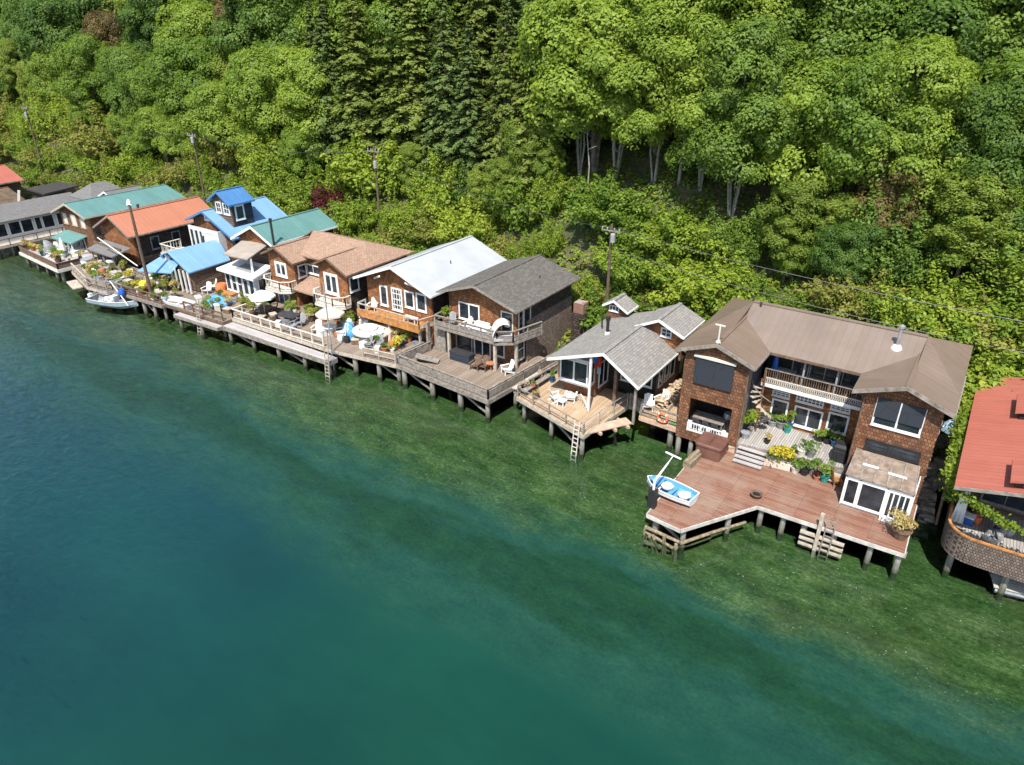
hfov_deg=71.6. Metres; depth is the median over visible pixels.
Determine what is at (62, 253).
potted plant
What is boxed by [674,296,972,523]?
shingled house
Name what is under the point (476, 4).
maple tree
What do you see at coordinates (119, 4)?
alder tree
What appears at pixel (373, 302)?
deck chair
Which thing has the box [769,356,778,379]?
folded parasol
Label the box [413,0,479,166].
fir tree
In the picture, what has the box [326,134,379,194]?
shrub
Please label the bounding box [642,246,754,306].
bush
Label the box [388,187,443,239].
shrub
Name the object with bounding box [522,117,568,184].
alder tree
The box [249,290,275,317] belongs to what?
parasol
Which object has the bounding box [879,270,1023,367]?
bush
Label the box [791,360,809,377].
window
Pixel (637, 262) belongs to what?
bush
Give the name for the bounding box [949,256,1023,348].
shrub
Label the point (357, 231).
bush
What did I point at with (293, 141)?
maple tree
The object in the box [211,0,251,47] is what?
madrone tree
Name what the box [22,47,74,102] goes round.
maple tree
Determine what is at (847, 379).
window
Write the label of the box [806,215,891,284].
maple tree
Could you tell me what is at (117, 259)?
window
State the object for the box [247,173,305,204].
bush
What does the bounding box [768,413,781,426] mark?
potted plant
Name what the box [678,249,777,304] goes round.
bush
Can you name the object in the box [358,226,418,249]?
bush
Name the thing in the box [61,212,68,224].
window
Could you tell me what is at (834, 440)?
potted plant
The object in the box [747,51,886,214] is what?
maple tree
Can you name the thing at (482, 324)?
balcony sofa
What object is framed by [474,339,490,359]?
door
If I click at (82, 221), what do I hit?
window
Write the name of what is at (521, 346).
window
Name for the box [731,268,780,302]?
shrub
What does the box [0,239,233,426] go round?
water
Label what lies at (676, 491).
rowing boat
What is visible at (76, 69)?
maple tree
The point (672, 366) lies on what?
window
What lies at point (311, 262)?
double gable house
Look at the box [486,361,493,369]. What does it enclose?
round table
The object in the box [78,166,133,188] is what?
bush
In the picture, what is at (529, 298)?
balcony house
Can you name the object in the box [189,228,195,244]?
window
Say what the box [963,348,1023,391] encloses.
bush
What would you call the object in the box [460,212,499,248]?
shrub
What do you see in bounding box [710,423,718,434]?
porch chair
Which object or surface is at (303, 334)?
terrace deck
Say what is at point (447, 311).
potted plant
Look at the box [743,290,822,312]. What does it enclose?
bush
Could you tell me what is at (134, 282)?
potted plant
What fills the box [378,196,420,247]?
shrub
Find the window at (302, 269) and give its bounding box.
[297,263,307,278]
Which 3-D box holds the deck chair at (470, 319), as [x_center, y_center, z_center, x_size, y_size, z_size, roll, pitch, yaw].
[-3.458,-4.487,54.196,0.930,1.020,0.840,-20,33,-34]
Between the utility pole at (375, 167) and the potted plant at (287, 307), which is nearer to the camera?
the potted plant at (287, 307)
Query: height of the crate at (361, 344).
0.553 m
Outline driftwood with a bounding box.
[519,380,529,386]
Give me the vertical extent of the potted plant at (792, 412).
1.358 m
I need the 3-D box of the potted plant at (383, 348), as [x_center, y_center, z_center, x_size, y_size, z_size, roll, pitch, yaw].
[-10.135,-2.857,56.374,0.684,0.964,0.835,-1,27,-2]
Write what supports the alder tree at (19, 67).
on the hillside
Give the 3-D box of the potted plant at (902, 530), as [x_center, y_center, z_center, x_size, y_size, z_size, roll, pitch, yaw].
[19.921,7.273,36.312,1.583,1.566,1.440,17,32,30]
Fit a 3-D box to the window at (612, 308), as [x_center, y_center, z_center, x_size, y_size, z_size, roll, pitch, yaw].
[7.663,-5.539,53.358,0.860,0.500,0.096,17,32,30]
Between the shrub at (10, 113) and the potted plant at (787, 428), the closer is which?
the potted plant at (787, 428)
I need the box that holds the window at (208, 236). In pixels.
[203,231,215,241]
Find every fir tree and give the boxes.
[82,0,99,20]
[101,0,110,14]
[105,0,117,12]
[298,0,358,157]
[300,1,347,155]
[328,0,394,157]
[363,0,436,148]
[367,16,425,113]
[382,0,450,151]
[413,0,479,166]
[421,0,479,113]
[438,20,494,183]
[449,0,506,117]
[469,6,529,193]
[477,0,529,116]
[492,0,570,189]
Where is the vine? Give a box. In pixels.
[952,490,1023,535]
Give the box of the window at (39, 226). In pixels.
[33,216,43,230]
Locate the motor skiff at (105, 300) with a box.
[85,287,137,308]
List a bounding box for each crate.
[95,275,103,280]
[154,290,163,299]
[194,295,201,303]
[213,303,220,311]
[222,306,233,313]
[230,296,236,302]
[254,303,262,312]
[268,311,277,321]
[275,320,281,327]
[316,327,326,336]
[327,329,334,335]
[351,337,359,344]
[358,341,367,349]
[374,345,380,352]
[412,340,418,345]
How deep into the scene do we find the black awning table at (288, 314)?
61.36 m
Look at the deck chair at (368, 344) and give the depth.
57.13 m
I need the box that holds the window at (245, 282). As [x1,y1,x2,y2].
[242,278,249,295]
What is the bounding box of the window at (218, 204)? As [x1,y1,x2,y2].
[215,201,222,213]
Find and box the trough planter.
[763,445,796,470]
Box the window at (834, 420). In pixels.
[825,411,849,435]
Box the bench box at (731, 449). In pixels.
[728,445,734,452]
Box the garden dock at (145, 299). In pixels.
[111,272,211,324]
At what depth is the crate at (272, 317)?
61.64 m
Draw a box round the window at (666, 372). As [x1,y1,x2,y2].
[663,363,669,382]
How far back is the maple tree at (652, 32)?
57.20 m
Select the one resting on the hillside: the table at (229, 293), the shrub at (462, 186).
the shrub at (462, 186)
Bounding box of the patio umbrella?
[352,323,384,343]
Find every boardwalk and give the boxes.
[173,298,222,340]
[222,283,337,383]
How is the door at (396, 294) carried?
in the white roofed house at (411, 285)
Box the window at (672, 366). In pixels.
[669,357,675,377]
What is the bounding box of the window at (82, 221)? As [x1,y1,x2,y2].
[79,217,86,228]
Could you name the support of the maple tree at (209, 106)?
on the hillside
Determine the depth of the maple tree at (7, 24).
119.07 m
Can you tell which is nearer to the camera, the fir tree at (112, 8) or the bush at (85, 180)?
the bush at (85, 180)
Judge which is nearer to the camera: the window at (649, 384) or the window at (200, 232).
the window at (649, 384)
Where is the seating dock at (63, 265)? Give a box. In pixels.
[18,239,97,285]
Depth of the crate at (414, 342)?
57.48 m
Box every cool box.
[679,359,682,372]
[963,511,976,526]
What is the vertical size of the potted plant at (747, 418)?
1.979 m
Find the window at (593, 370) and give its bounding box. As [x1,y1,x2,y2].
[591,361,594,384]
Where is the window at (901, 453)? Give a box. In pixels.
[863,437,921,464]
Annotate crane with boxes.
[647,451,681,508]
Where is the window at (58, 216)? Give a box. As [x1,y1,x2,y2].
[55,212,62,225]
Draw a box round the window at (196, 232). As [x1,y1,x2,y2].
[194,229,200,243]
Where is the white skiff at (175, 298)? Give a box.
[161,296,196,308]
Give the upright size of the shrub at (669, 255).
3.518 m
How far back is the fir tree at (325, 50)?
79.04 m
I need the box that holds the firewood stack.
[655,380,681,411]
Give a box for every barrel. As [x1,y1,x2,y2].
[98,267,105,275]
[118,288,125,295]
[215,282,227,291]
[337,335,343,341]
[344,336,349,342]
[973,514,982,525]
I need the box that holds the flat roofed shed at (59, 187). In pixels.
[26,181,78,197]
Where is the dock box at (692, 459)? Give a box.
[683,449,700,468]
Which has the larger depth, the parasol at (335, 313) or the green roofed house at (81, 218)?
the green roofed house at (81, 218)
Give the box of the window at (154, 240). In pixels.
[150,235,159,249]
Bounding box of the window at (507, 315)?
[501,310,512,333]
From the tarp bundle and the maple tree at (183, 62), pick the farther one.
the maple tree at (183, 62)
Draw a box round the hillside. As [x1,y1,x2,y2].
[0,7,1023,498]
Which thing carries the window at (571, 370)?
in the cottage at (636, 353)
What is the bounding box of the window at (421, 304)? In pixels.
[415,292,426,313]
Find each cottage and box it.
[69,181,142,199]
[547,293,704,424]
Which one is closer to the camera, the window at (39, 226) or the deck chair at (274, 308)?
the deck chair at (274, 308)
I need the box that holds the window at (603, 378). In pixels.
[598,359,608,388]
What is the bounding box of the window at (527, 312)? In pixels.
[524,307,530,332]
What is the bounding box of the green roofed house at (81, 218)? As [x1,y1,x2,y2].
[50,184,185,254]
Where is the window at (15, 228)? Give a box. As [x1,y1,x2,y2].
[7,220,23,235]
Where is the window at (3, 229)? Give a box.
[0,223,9,237]
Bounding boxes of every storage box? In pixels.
[80,257,92,263]
[81,250,89,257]
[106,259,114,268]
[109,270,120,275]
[122,278,132,286]
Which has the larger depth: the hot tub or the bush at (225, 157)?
the bush at (225, 157)
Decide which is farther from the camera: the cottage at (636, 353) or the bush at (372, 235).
the bush at (372, 235)
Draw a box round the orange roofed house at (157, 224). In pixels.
[87,196,209,266]
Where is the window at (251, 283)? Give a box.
[248,280,254,294]
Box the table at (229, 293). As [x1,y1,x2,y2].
[218,290,237,298]
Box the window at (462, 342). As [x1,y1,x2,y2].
[456,334,472,351]
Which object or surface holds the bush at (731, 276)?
on the hillside
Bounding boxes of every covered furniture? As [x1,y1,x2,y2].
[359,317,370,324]
[380,325,395,341]
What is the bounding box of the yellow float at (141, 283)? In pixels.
[139,278,146,288]
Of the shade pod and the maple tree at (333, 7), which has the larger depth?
the maple tree at (333, 7)
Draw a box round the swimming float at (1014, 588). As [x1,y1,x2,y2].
[989,572,1023,598]
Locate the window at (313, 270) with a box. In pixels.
[306,263,318,275]
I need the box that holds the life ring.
[656,412,667,422]
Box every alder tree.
[0,37,25,99]
[11,59,53,110]
[112,0,153,71]
[207,44,243,105]
[398,141,427,198]
[466,166,493,210]
[479,157,521,224]
[500,117,535,192]
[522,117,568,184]
[755,171,831,283]
[811,191,868,258]
[915,163,1023,291]
[962,202,1017,285]
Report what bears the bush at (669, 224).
on the hillside
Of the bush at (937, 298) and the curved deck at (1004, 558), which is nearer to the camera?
the curved deck at (1004, 558)
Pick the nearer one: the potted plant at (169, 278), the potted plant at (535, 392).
the potted plant at (535, 392)
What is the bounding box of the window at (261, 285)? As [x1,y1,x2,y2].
[257,276,273,292]
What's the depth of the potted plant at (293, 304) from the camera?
63.60 m
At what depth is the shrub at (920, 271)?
49.41 m
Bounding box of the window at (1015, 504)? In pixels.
[979,493,1023,514]
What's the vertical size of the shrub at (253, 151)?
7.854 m
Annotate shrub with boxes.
[3,98,26,129]
[4,85,67,140]
[12,111,37,137]
[26,81,71,134]
[54,108,89,142]
[60,139,78,163]
[119,111,159,162]
[127,154,163,182]
[182,151,221,186]
[183,124,222,161]
[234,123,289,183]
[244,129,305,188]
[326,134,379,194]
[354,190,383,229]
[373,190,406,234]
[378,152,402,195]
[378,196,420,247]
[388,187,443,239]
[400,147,462,211]
[421,196,448,227]
[442,163,477,207]
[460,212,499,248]
[503,229,542,259]
[525,155,574,214]
[525,216,567,256]
[612,250,655,294]
[647,250,675,289]
[692,205,737,261]
[723,222,764,269]
[727,191,772,256]
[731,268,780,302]
[840,188,946,282]
[853,273,921,329]
[871,189,959,288]
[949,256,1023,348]
[970,211,1023,297]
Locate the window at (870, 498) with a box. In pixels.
[854,482,886,514]
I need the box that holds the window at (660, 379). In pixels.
[657,368,663,387]
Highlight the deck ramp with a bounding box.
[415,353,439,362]
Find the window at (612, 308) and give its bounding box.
[608,305,618,312]
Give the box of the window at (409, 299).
[404,290,414,309]
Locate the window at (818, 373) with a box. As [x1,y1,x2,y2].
[808,365,840,384]
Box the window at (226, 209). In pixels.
[222,203,230,215]
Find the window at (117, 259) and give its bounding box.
[114,255,119,263]
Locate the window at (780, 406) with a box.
[769,398,789,420]
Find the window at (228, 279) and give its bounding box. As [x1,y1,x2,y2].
[225,273,232,290]
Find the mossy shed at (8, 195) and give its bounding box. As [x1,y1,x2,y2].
[0,187,24,203]
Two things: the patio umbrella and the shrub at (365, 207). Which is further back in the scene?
the shrub at (365, 207)
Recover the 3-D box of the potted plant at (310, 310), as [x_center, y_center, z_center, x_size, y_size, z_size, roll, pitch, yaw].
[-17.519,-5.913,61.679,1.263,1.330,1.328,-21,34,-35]
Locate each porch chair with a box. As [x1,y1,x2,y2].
[692,417,700,431]
[701,420,709,430]
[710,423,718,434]
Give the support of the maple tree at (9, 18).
on the hillside
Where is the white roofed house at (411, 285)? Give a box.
[353,235,506,347]
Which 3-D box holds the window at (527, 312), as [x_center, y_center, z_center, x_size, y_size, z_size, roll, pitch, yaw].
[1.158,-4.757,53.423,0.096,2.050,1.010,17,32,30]
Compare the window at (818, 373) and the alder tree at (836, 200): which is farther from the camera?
the alder tree at (836, 200)
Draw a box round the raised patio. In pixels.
[732,419,850,483]
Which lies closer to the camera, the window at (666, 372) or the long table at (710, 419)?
the long table at (710, 419)
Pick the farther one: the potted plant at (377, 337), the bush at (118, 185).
the bush at (118, 185)
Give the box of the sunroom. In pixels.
[216,259,273,302]
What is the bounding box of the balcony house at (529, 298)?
[425,254,590,370]
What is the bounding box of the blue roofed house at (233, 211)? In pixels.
[137,186,287,293]
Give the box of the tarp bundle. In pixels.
[941,419,957,434]
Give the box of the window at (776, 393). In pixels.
[771,389,790,399]
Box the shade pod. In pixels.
[491,318,514,342]
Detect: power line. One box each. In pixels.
[27,108,190,134]
[193,134,366,152]
[379,152,606,227]
[611,249,1023,352]
[615,229,1023,321]
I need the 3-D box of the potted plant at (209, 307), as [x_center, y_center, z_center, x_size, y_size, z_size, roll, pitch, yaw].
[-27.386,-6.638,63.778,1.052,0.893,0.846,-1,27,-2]
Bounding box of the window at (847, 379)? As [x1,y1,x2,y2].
[839,372,859,386]
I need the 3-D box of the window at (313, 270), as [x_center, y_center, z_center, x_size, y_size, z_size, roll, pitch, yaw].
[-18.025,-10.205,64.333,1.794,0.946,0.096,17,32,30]
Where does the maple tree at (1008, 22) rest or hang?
on the hillside
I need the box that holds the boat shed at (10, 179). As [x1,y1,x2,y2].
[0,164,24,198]
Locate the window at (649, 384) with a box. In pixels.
[620,374,652,388]
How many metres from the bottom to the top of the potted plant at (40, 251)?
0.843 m
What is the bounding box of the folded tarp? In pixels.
[341,318,353,339]
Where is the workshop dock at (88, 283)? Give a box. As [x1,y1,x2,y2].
[66,262,150,310]
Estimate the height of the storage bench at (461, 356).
0.750 m
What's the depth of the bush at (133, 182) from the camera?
94.58 m
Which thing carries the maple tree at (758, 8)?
on the hillside
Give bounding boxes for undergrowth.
[0,129,1010,433]
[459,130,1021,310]
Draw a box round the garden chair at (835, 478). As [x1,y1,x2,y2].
[829,466,842,487]
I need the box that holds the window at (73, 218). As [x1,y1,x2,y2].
[69,214,78,226]
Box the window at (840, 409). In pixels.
[829,404,850,414]
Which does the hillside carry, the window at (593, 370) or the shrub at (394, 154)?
the shrub at (394, 154)
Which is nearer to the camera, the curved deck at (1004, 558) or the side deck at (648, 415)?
the curved deck at (1004, 558)
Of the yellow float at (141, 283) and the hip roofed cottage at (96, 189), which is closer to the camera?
the yellow float at (141, 283)
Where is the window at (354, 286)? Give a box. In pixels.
[349,275,359,293]
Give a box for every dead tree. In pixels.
[578,119,595,187]
[677,133,686,183]
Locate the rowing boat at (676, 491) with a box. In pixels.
[647,475,699,506]
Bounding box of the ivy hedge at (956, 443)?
[935,363,978,524]
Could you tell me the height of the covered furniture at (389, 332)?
1.150 m
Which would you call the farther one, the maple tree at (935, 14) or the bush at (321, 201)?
the bush at (321, 201)
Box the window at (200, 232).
[198,230,202,242]
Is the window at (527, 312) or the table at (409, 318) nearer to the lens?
the window at (527, 312)
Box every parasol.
[59,238,67,256]
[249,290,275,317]
[315,307,344,334]
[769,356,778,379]
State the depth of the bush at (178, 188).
91.29 m
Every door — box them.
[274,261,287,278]
[278,294,289,301]
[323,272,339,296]
[391,287,403,312]
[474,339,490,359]
[791,405,823,431]
[882,490,911,519]
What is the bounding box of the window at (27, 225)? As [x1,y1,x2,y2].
[19,218,35,232]
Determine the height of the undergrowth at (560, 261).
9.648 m
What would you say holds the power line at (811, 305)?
attached to the utility pole at (612, 237)
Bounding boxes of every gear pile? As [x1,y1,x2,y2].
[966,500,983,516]
[982,527,1003,544]
[991,521,1014,536]
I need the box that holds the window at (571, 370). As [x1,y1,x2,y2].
[559,359,588,386]
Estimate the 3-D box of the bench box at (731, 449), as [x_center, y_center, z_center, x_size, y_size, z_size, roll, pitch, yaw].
[13.632,4.064,43.842,0.560,0.360,0.460,8,28,15]
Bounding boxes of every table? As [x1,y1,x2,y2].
[218,290,237,298]
[258,305,272,313]
[274,310,299,319]
[322,323,336,328]
[402,314,417,323]
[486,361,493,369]
[556,397,567,407]
[692,412,726,434]
[776,367,796,380]
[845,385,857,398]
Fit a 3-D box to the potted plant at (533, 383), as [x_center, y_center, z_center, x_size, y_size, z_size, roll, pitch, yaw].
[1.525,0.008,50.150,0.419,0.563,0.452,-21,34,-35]
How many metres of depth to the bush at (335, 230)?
76.29 m
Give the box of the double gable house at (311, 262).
[260,230,413,320]
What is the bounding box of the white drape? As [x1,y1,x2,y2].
[951,491,969,523]
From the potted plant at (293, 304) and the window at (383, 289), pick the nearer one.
the window at (383, 289)
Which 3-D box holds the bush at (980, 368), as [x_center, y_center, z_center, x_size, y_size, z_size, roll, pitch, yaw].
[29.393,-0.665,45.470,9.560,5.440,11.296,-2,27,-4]
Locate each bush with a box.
[0,92,23,133]
[0,130,22,158]
[0,131,18,142]
[2,132,46,156]
[2,133,51,162]
[9,163,41,175]
[12,143,64,166]
[13,162,52,184]
[31,148,67,169]
[35,169,65,184]
[39,100,126,159]
[46,174,69,183]
[55,174,82,183]
[59,141,117,177]
[60,148,98,166]
[67,168,103,190]
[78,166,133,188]
[82,152,124,181]
[100,144,161,180]
[109,178,127,187]
[126,176,149,187]
[135,162,180,186]
[138,179,172,188]
[156,149,212,183]
[168,180,187,197]
[192,168,245,198]
[198,122,246,167]
[208,165,270,195]
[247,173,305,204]
[268,173,332,214]
[269,156,339,206]
[269,184,306,211]
[286,207,346,234]
[305,180,350,216]
[319,121,445,196]
[319,189,385,231]
[338,223,377,239]
[354,226,391,242]
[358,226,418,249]
[381,238,436,255]
[396,236,450,256]
[399,204,476,247]
[423,185,508,243]
[471,163,567,230]
[480,223,527,258]
[552,164,656,225]
[570,269,599,301]
[571,225,665,278]
[571,275,660,330]
[573,281,616,307]
[582,194,660,248]
[607,205,696,256]
[610,240,708,289]
[628,196,735,259]
[635,289,670,312]
[637,292,715,320]
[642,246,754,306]
[644,252,737,304]
[658,216,714,251]
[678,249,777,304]
[690,258,779,321]
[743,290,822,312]
[777,290,831,314]
[791,268,905,322]
[857,259,993,339]
[874,302,1013,368]
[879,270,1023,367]
[928,295,1023,355]
[948,330,1023,419]
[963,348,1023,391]
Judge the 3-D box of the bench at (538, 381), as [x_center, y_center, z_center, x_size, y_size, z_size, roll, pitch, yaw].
[1.780,0.196,50.902,0.400,0.460,3.422,19,33,32]
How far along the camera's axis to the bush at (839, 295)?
50.61 m
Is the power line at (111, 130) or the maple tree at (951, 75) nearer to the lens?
the maple tree at (951, 75)
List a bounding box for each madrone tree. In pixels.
[78,8,129,64]
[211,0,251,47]
[849,137,941,239]
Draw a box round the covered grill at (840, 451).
[830,439,849,463]
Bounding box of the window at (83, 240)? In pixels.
[81,239,86,249]
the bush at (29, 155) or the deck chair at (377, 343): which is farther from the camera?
the bush at (29, 155)
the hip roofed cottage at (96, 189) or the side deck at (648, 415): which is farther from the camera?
the hip roofed cottage at (96, 189)
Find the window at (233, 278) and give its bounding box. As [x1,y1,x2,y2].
[230,275,238,292]
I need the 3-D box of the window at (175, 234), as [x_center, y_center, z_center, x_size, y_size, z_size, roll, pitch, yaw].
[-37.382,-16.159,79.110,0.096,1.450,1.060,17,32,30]
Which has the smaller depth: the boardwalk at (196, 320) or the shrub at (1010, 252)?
the shrub at (1010, 252)
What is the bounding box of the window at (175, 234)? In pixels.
[171,230,181,244]
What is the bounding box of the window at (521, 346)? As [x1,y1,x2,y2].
[518,341,524,361]
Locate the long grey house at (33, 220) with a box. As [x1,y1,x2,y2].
[0,192,79,259]
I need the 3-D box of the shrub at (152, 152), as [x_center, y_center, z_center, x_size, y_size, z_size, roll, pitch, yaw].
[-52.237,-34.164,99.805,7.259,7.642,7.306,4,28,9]
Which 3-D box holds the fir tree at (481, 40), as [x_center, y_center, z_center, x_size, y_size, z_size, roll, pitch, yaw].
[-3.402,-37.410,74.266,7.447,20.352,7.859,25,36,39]
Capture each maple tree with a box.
[0,0,31,54]
[0,0,56,45]
[0,61,22,107]
[8,0,113,68]
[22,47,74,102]
[49,32,122,110]
[68,97,109,135]
[91,42,141,105]
[98,47,155,120]
[103,113,135,145]
[114,63,186,122]
[116,0,188,54]
[127,104,177,162]
[140,33,222,116]
[151,0,216,75]
[151,112,197,161]
[166,0,216,30]
[175,77,261,167]
[204,0,310,55]
[221,41,301,143]
[233,0,325,55]
[234,117,280,157]
[262,41,369,140]
[276,124,330,178]
[294,0,392,110]
[363,0,466,119]
[453,0,523,80]
[477,0,532,73]
[506,0,662,172]
[518,1,590,136]
[524,0,620,180]
[546,0,683,179]
[601,0,731,153]
[604,0,703,183]
[640,0,794,190]
[665,10,808,220]
[670,0,746,80]
[686,0,814,175]
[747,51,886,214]
[749,0,898,173]
[765,41,944,194]
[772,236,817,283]
[786,0,927,95]
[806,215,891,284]
[845,33,996,208]
[849,0,1023,84]
[929,0,1023,131]
[933,72,1023,236]
[973,52,1023,174]
[994,6,1023,61]
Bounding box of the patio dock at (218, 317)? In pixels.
[166,289,269,341]
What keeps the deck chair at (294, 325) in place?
on the terrace deck at (303, 334)
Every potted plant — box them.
[27,241,34,250]
[31,243,40,250]
[38,249,43,255]
[52,252,59,262]
[59,250,64,257]
[85,259,97,267]
[90,272,99,278]
[117,259,127,271]
[123,269,134,278]
[130,279,140,287]
[149,273,160,279]
[158,276,167,290]
[160,291,167,300]
[163,274,175,282]
[169,279,180,291]
[171,287,178,295]
[200,300,208,305]
[203,304,211,313]
[224,296,231,306]
[237,295,246,307]
[245,301,256,314]
[282,304,291,310]
[289,302,297,311]
[304,307,317,321]
[314,306,320,319]
[342,309,354,320]
[345,314,355,323]
[373,332,379,342]
[380,342,387,351]
[386,344,396,351]
[391,327,402,336]
[392,335,403,349]
[399,334,405,345]
[403,330,413,341]
[440,305,449,321]
[531,379,536,386]
[532,389,539,399]
[549,370,554,382]
[741,409,758,438]
[761,410,771,423]
[764,432,772,443]
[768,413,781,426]
[776,414,787,428]
[784,410,797,426]
[784,424,791,433]
[789,455,805,473]
[791,443,797,452]
[796,457,814,475]
[797,439,807,456]
[803,439,823,457]
[804,456,823,474]
[812,428,827,441]
[812,470,821,480]
[818,462,831,482]
[819,428,836,443]
[831,428,847,446]
[887,506,918,540]
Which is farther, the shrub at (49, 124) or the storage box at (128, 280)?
the shrub at (49, 124)
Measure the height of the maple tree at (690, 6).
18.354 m
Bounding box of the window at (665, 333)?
[660,327,671,338]
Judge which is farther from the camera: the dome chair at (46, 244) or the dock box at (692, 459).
the dome chair at (46, 244)
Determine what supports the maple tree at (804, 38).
on the hillside
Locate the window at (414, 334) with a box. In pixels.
[412,332,422,338]
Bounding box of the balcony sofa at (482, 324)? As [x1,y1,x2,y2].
[470,320,491,334]
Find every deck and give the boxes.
[231,301,358,366]
[325,333,434,386]
[398,341,557,423]
[516,363,652,461]
[629,378,681,451]
[642,451,917,580]
[941,497,1023,600]
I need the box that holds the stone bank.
[912,421,952,539]
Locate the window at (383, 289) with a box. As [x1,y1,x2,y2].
[379,284,388,307]
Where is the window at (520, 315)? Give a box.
[518,311,523,334]
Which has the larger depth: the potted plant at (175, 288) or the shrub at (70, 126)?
the shrub at (70, 126)
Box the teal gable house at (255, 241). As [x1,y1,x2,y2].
[223,208,337,272]
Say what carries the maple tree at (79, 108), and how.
on the hillside
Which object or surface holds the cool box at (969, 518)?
on the curved deck at (1004, 558)
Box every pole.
[21,105,45,173]
[96,236,137,265]
[108,279,128,305]
[128,205,152,294]
[187,131,206,202]
[367,146,381,232]
[601,224,619,309]
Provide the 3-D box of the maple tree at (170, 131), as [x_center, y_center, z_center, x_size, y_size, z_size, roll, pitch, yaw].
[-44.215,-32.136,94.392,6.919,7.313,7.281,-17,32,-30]
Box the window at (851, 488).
[841,478,859,506]
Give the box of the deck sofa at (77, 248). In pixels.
[68,246,84,252]
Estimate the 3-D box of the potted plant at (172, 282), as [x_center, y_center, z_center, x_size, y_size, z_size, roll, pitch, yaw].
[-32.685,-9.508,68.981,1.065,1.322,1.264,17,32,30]
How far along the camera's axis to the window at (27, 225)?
87.44 m
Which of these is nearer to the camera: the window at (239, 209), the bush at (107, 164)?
the window at (239, 209)
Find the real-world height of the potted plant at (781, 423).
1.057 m
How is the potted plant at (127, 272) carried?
on the workshop dock at (88, 283)
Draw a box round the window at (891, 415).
[870,397,927,437]
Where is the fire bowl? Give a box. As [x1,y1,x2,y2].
[750,489,762,498]
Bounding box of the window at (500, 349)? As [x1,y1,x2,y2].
[497,345,504,358]
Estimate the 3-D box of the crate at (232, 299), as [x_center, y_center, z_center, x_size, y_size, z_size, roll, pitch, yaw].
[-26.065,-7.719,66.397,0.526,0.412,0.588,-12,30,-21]
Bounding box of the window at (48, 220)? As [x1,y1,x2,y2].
[41,214,56,228]
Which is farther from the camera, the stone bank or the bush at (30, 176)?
the bush at (30, 176)
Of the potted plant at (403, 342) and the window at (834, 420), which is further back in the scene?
the potted plant at (403, 342)
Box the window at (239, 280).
[236,276,244,297]
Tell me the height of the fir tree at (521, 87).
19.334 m
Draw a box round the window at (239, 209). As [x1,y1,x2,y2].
[234,204,245,220]
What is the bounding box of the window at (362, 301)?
[357,299,366,317]
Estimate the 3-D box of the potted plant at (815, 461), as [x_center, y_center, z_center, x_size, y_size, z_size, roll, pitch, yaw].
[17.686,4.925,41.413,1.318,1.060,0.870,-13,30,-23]
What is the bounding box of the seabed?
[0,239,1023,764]
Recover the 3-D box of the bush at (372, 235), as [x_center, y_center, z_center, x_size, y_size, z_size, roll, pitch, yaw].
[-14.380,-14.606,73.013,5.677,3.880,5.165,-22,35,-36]
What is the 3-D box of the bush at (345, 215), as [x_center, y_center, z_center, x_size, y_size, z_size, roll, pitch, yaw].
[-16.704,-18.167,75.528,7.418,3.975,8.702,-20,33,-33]
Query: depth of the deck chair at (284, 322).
60.99 m
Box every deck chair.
[200,281,212,293]
[260,306,272,315]
[269,300,279,311]
[280,318,290,326]
[284,319,298,330]
[294,312,307,326]
[310,319,322,333]
[334,323,345,335]
[360,334,372,347]
[366,297,377,311]
[372,334,383,348]
[444,311,456,324]
[459,316,472,328]
[469,354,482,371]
[477,355,489,371]
[500,359,514,375]
[548,389,563,403]
[564,390,577,403]
[642,393,654,411]
[654,389,669,407]
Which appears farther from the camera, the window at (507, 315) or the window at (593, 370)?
the window at (507, 315)
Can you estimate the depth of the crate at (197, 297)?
65.92 m
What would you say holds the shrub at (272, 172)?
on the hillside
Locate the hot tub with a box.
[695,431,729,461]
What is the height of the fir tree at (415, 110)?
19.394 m
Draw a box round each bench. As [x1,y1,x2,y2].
[449,347,474,364]
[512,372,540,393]
[521,373,550,396]
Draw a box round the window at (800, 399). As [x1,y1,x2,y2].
[795,395,823,408]
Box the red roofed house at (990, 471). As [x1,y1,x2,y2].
[953,376,1023,519]
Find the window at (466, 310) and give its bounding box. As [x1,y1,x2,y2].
[458,301,479,322]
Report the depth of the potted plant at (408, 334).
58.10 m
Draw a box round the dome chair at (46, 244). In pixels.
[37,240,52,253]
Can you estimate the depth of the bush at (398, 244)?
70.05 m
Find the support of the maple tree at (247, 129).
on the hillside
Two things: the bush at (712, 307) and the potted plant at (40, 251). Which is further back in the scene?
the potted plant at (40, 251)
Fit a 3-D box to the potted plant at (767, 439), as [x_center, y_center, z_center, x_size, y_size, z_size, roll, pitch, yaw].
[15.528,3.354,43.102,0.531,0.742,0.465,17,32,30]
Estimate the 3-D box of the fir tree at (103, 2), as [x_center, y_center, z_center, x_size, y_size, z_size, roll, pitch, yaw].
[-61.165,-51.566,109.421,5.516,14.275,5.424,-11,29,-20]
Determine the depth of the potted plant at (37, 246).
80.64 m
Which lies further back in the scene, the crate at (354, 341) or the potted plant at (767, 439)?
the crate at (354, 341)
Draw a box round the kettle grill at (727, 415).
[723,411,731,426]
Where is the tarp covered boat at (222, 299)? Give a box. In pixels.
[204,295,231,306]
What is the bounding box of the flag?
[593,357,601,374]
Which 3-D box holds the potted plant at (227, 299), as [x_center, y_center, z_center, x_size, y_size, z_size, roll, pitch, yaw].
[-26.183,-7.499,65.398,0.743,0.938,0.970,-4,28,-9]
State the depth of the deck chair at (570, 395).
48.85 m

